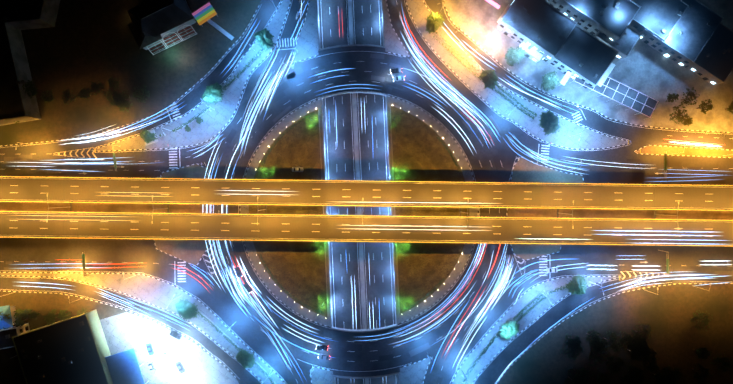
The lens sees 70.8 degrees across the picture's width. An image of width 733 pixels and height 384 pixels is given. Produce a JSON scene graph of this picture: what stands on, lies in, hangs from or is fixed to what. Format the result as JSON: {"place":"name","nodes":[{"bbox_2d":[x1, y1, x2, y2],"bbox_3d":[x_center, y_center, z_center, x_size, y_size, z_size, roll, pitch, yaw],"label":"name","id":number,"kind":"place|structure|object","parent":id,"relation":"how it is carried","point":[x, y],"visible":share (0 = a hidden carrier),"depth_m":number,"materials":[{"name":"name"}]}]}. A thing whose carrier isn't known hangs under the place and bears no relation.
{"place":"outdoors","nodes":[
{"label":"outdoors","id":0,"kind":"place"},
{"bbox_2d":[0,0,333,383],"bbox_3d":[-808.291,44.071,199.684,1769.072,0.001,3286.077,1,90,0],"label":"road","id":1,"kind":"structure","parent":0,"point":[44,254],"depth_m":199.68,"materials":[{"name":"grey asphalt"},{"name":"grass"}]},
{"bbox_2d":[0,164,210,265],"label":"median","id":2,"kind":"object","parent":1,"relation":"on","point":[191,251],"visible":0.21,"depth_m":199.53,"materials":[{"name":"concrete"}]},
{"bbox_2d":[70,203,655,218],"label":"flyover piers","id":3,"kind":"structure","parent":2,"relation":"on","point":[362,210],"depth_m":194.58,"materials":[{"name":"concrete"}]},
{"bbox_2d":[0,291,240,383],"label":"verge","id":4,"kind":"structure","parent":1,"relation":"on","point":[43,304],"depth_m":199.56,"materials":[{"name":"soil"}]},
{"bbox_2d":[0,305,15,328],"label":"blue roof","id":5,"kind":"structure","parent":4,"relation":"on","point":[7,322],"depth_m":195.31,"materials":[{"name":"metal"}]},
{"bbox_2d":[0,323,29,348],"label":"building","id":6,"kind":"structure","parent":4,"relation":"on","point":[7,335],"depth_m":193.11,"materials":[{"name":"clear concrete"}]},
{"bbox_2d":[12,310,112,383],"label":"building","id":7,"kind":"structure","parent":4,"relation":"on","point":[73,350],"depth_m":192.51,"materials":[{"name":"black metal"}]},
{"bbox_2d":[0,0,260,145],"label":"ground","id":8,"kind":"structure","parent":1,"relation":"on","point":[79,46],"depth_m":199.56,"materials":[{"name":"soil"}]},
{"bbox_2d":[0,0,59,125],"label":"warehouse","id":9,"kind":"structure","parent":8,"relation":"on","point":[11,106],"depth_m":190.68,"materials":[{"name":"concrete"}]},
{"bbox_2d":[0,0,44,119],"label":"warehouse parapet","id":10,"kind":"object","parent":9,"relation":"on","point":[17,10],"visible":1,"depth_m":190.18,"materials":[{"name":"black concrete"}]},
{"bbox_2d":[128,22,163,49],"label":"building","id":11,"kind":"structure","parent":8,"relation":"on","point":[146,41],"depth_m":194.19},
{"bbox_2d":[127,0,195,39],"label":"building","id":12,"kind":"structure","parent":8,"relation":"on","point":[154,18],"depth_m":192.36,"materials":[{"name":"concrete"}]},
{"bbox_2d":[147,25,196,54],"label":"pergola","id":13,"kind":"object","parent":8,"relation":"on","point":[171,39],"visible":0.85,"depth_m":197.37,"materials":[{"name":"white paint"}]},
{"bbox_2d":[192,2,216,24],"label":"striped awning","id":14,"kind":"object","parent":8,"relation":"on","point":[204,13],"visible":1,"depth_m":196.32,"materials":[{"name":"multicoloured fabric"}]},
{"bbox_2d":[207,19,233,39],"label":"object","id":15,"kind":"object","parent":8,"relation":"on","point":[220,29],"visible":0.88,"depth_m":196.56,"materials":[{"name":"grey"}]},
{"bbox_2d":[0,273,283,383],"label":"sidewalk","id":16,"kind":"structure","parent":1,"relation":"on","point":[158,293],"depth_m":199.53,"materials":[{"name":"concrete"}]},
{"bbox_2d":[94,0,289,150],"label":"island","id":17,"kind":"structure","parent":1,"relation":"on","point":[214,122],"depth_m":199.53,"materials":[{"name":"concrete"}]},
{"bbox_2d":[234,266,241,277],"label":"car","id":18,"kind":"object","parent":1,"relation":"on","point":[238,271],"visible":0.92,"depth_m":198.76,"materials":[{"name":"grey metal"}]},
{"bbox_2d":[243,281,252,292],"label":"car","id":19,"kind":"object","parent":1,"relation":"on","point":[248,287],"visible":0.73,"depth_m":198.75,"materials":[{"name":"black metal"}]},
{"bbox_2d":[240,100,330,326],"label":"island base","id":20,"kind":"object","parent":1,"relation":"on","point":[270,283],"visible":0.17,"depth_m":199.53,"materials":[{"name":"concrete"}]},
{"bbox_2d":[249,109,326,316],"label":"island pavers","id":21,"kind":"object","parent":20,"relation":"on","point":[297,269],"visible":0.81,"depth_m":199.52,"materials":[{"name":"soil"}]},
{"bbox_2d":[263,116,409,308],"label":"bushes","id":22,"kind":"object","parent":20,"relation":"on","point":[325,244],"visible":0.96,"depth_m":197.31,"materials":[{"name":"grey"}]},
{"bbox_2d":[319,118,398,302],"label":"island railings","id":23,"kind":"object","parent":20,"relation":"on","point":[323,211],"visible":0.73,"depth_m":198.43,"materials":[{"name":"grey metal"}]},
{"bbox_2d":[292,167,303,171],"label":"parked car","id":24,"kind":"object","parent":1,"relation":"on","point":[297,169],"visible":1,"depth_m":198.78,"materials":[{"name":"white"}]},
{"bbox_2d":[293,0,317,61],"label":"traffic island","id":25,"kind":"structure","parent":1,"relation":"on","point":[307,45],"depth_m":199.53,"materials":[{"name":"concrete"}]},
{"bbox_2d":[311,367,332,383],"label":"traffic island","id":26,"kind":"structure","parent":1,"relation":"on","point":[320,376],"depth_m":199.53,"materials":[{"name":"concrete"}]},
{"bbox_2d":[316,345,327,349],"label":"car","id":27,"kind":"object","parent":1,"relation":"on","point":[321,347],"visible":0.96,"depth_m":198.78,"materials":[{"name":"black"}]},
{"bbox_2d":[318,353,329,359],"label":"car","id":28,"kind":"object","parent":1,"relation":"on","point":[323,356],"visible":0.94,"depth_m":198.78,"materials":[{"name":"grey"}]},
{"bbox_2d":[316,0,399,383],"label":"trench parapets","id":29,"kind":"object","parent":1,"relation":"on","point":[369,377],"visible":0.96,"depth_m":198.68,"materials":[{"name":"concrete"}]},
{"bbox_2d":[0,0,732,383],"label":"kerbs","id":30,"kind":"structure","parent":1,"relation":"on","point":[316,100],"depth_m":199.49,"materials":[{"name":"white paint"}]},
{"bbox_2d":[0,2,732,302],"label":"sodium lamp posts","id":31,"kind":"object","parent":1,"relation":"on","point":[471,56],"visible":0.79,"depth_m":194.53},
{"bbox_2d":[15,3,724,297],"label":"sodium lamp heads","id":32,"kind":"object","parent":31,"relation":"attached to","point":[471,53],"visible":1,"depth_m":189.21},
{"bbox_2d":[0,11,732,383],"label":"vegetation","id":33,"kind":"object","parent":1,"relation":"on","point":[548,125],"visible":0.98,"depth_m":194.32,"materials":[{"name":"green plant"}]},
{"bbox_2d":[4,0,732,383],"bbox_3d":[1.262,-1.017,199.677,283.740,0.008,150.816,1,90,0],"label":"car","id":34,"kind":"object","parent":1,"relation":"on","point":[292,74],"visible":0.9,"depth_m":199.68,"materials":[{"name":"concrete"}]},
{"bbox_2d":[82,144,668,276],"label":"sign gantries","id":35,"kind":"object","parent":1,"relation":"on","point":[665,168],"visible":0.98,"depth_m":193.65,"materials":[{"name":"grey metal"}]},
{"bbox_2d":[100,312,238,383],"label":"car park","id":36,"kind":"structure","parent":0,"point":[199,365],"depth_m":199.55,"materials":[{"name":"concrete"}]},
{"bbox_2d":[105,346,148,383],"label":"building","id":37,"kind":"structure","parent":36,"relation":"on","point":[123,367],"depth_m":195.33,"materials":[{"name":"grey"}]},
{"bbox_2d":[146,343,153,354],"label":"parked car","id":38,"kind":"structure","parent":36,"relation":"on","point":[150,349],"depth_m":198.79,"materials":[{"name":"white metal"}]},
{"bbox_2d":[147,361,155,372],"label":"parked car","id":39,"kind":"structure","parent":36,"relation":"on","point":[152,369],"depth_m":198.78,"materials":[{"name":"silver metal"}]},
{"bbox_2d":[170,331,181,339],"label":"car","id":40,"kind":"object","parent":36,"relation":"on","point":[174,334],"visible":1,"depth_m":198.78,"materials":[{"name":"white"}]},
{"bbox_2d":[176,361,184,372],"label":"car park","id":41,"kind":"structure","parent":36,"relation":"on","point":[181,369],"depth_m":198.79,"materials":[{"name":"white metal"}]},
{"bbox_2d":[317,0,398,383],"bbox_3d":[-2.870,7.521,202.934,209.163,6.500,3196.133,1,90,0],"label":"underpass road","id":42,"kind":"structure","parent":0,"point":[338,158],"depth_m":206.18,"materials":[{"name":"grey asphalt"}]},
{"bbox_2d":[348,0,368,383],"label":"median strip","id":43,"kind":"object","parent":42,"relation":"on","point":[357,175],"visible":0.6,"depth_m":205.93,"materials":[{"name":"concrete"}]},
{"bbox_2d":[332,324,398,376],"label":"bridge","id":44,"kind":"structure","parent":42,"relation":"on","point":[363,359],"depth_m":199.68,"materials":[{"name":"asphalt"}]},
{"bbox_2d":[0,0,732,383],"bbox_3d":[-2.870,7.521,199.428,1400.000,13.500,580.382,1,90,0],"label":"lane markings","id":45,"kind":"object","parent":42,"relation":"on","point":[342,196],"visible":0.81,"depth_m":199.68,"materials":[{"name":"white paint"}]},
{"bbox_2d":[0,176,732,246],"bbox_3d":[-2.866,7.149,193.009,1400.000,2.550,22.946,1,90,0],"label":"flyover decks","id":46,"kind":"object","parent":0,"point":[449,194],"visible":0.98,"depth_m":192.68,"materials":[{"name":"asphalt"}]},
{"bbox_2d":[47,198,678,223],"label":"flyover lamp posts","id":47,"kind":"object","parent":46,"relation":"on","point":[362,222],"visible":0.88,"depth_m":182.22,"materials":[{"name":"grey metal"}]},
{"bbox_2d":[46,194,678,229],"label":"flyover lamp heads","id":48,"kind":"object","parent":47,"relation":"attached to","point":[362,224],"visible":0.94,"depth_m":180.15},
{"bbox_2d":[0,176,732,245],"bbox_3d":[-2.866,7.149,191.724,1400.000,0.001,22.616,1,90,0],"label":"flyover edge glow","id":49,"kind":"object","parent":46,"relation":"on","point":[353,205],"visible":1,"depth_m":191.72,"materials":[{"name":"orange"}]},
{"bbox_2d":[92,36,640,359],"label":"street signs","id":50,"kind":"object","parent":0,"point":[549,143],"visible":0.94,"depth_m":197.27,"materials":[{"name":"grey metal"}]},
{"bbox_2d":[18,1,728,381],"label":"light trails","id":51,"kind":"object","parent":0,"point":[508,271],"visible":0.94,"depth_m":198.93,"materials":[{"name":"white"}]},
{"bbox_2d":[163,44,603,383],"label":"street lamp heads","id":52,"kind":"object","parent":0,"point":[427,355],"visible":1,"depth_m":188.21,"materials":[{"name":"grey metal"}]},
{"bbox_2d":[382,0,732,383],"bbox_3d":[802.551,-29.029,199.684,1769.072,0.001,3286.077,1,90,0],"label":"road","id":53,"kind":"structure","parent":0,"point":[638,137],"depth_m":199.68,"materials":[{"name":"grey asphalt"}]},
{"bbox_2d":[320,46,385,98],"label":"bridge","id":54,"kind":"structure","parent":53,"relation":"on","point":[356,74],"depth_m":199.68,"materials":[{"name":"asphalt"}]},
{"bbox_2d":[161,1,603,379],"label":"street lamp posts","id":55,"kind":"object","parent":53,"relation":"on","point":[428,354],"visible":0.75,"depth_m":193.11,"materials":[{"name":"grey metal"}]},
{"bbox_2d":[383,0,408,55],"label":"traffic island","id":56,"kind":"structure","parent":53,"relation":"on","point":[393,43],"depth_m":199.53,"materials":[{"name":"concrete"}]},
{"bbox_2d":[390,68,401,73],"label":"car","id":57,"kind":"object","parent":53,"relation":"on","point":[395,70],"visible":1,"depth_m":198.76,"materials":[{"name":"black"}]},
{"bbox_2d":[393,76,404,80],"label":"car","id":58,"kind":"object","parent":53,"relation":"on","point":[398,78],"visible":1,"depth_m":198.77,"materials":[{"name":"silver metal"}]},
{"bbox_2d":[400,357,431,383],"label":"traffic island","id":59,"kind":"structure","parent":53,"relation":"on","point":[413,373],"depth_m":199.53,"materials":[{"name":"concrete"}]},
{"bbox_2d":[387,96,477,323],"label":"island base","id":60,"kind":"object","parent":53,"relation":"on","point":[448,282],"visible":0.1,"depth_m":199.53,"materials":[{"name":"concrete"},{"name":"grass"}]},
{"bbox_2d":[391,106,468,313],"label":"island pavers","id":61,"kind":"object","parent":60,"relation":"on","point":[421,152],"visible":0.69,"depth_m":199.52,"materials":[{"name":"concrete"}]},
{"bbox_2d":[406,0,626,148],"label":"island","id":62,"kind":"structure","parent":53,"relation":"on","point":[420,12],"depth_m":199.53,"materials":[{"name":"concrete"}]},
{"bbox_2d":[452,277,616,383],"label":"island","id":63,"kind":"structure","parent":53,"relation":"on","point":[499,343],"depth_m":199.53,"materials":[{"name":"concrete"}]},
{"bbox_2d":[546,267,557,272],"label":"white car","id":64,"kind":"object","parent":53,"relation":"on","point":[552,270],"visible":0.96,"depth_m":198.78,"materials":[{"name":"white metal"}]},
{"bbox_2d":[444,0,732,131],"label":"ground","id":65,"kind":"structure","parent":53,"relation":"on","point":[646,69],"depth_m":199.56,"materials":[{"name":"concrete"},{"name":"grass"}]},
{"bbox_2d":[519,42,542,62],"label":"kiosk","id":66,"kind":"object","parent":65,"relation":"on","point":[532,54],"visible":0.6,"depth_m":196.11,"materials":[{"name":"white metal"}]},
{"bbox_2d":[496,0,576,59],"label":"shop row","id":67,"kind":"object","parent":65,"relation":"on","point":[543,25],"visible":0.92,"depth_m":191.51,"materials":[{"name":"grey glass"}]},
{"bbox_2d":[485,0,658,118],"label":"shop canopies","id":68,"kind":"object","parent":65,"relation":"on","point":[617,91],"visible":0.75,"depth_m":195.12,"materials":[{"name":"grey"}]},
{"bbox_2d":[537,25,617,88],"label":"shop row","id":69,"kind":"object","parent":65,"relation":"on","point":[585,56],"visible":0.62,"depth_m":193.01,"materials":[{"name":"grey glass"}]},
{"bbox_2d":[544,0,640,41],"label":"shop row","id":70,"kind":"object","parent":65,"relation":"on","point":[611,19],"visible":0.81,"depth_m":190.51,"materials":[{"name":"grey concrete"}]},
{"bbox_2d":[593,26,641,59],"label":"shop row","id":71,"kind":"object","parent":65,"relation":"on","point":[624,44],"visible":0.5,"depth_m":194.51,"materials":[{"name":"grey concrete"}]},
{"bbox_2d":[629,0,688,40],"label":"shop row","id":72,"kind":"object","parent":65,"relation":"on","point":[656,17],"visible":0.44,"depth_m":192.01,"materials":[{"name":"grey concrete"}]},
{"bbox_2d":[639,0,723,66],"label":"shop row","id":73,"kind":"object","parent":65,"relation":"on","point":[690,35],"visible":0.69,"depth_m":192.51,"materials":[{"name":"grey glass"}]},
{"bbox_2d":[684,23,732,85],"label":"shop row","id":74,"kind":"object","parent":65,"relation":"on","point":[712,64],"visible":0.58,"depth_m":194.01,"materials":[{"name":"grey concrete"}]},
{"bbox_2d":[497,284,732,383],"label":"verge","id":75,"kind":"structure","parent":53,"relation":"on","point":[676,339],"depth_m":199.56,"materials":[{"name":"soil"}]},
{"bbox_2d":[507,158,732,259],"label":"median","id":76,"kind":"object","parent":53,"relation":"on","point":[524,170],"visible":0.19,"depth_m":199.53,"materials":[{"name":"concrete"}]},
{"bbox_2d":[635,146,732,156],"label":"road median","id":77,"kind":"object","parent":53,"relation":"on","point":[679,151],"depth_m":199.53,"materials":[{"name":"concrete"}]}
]}

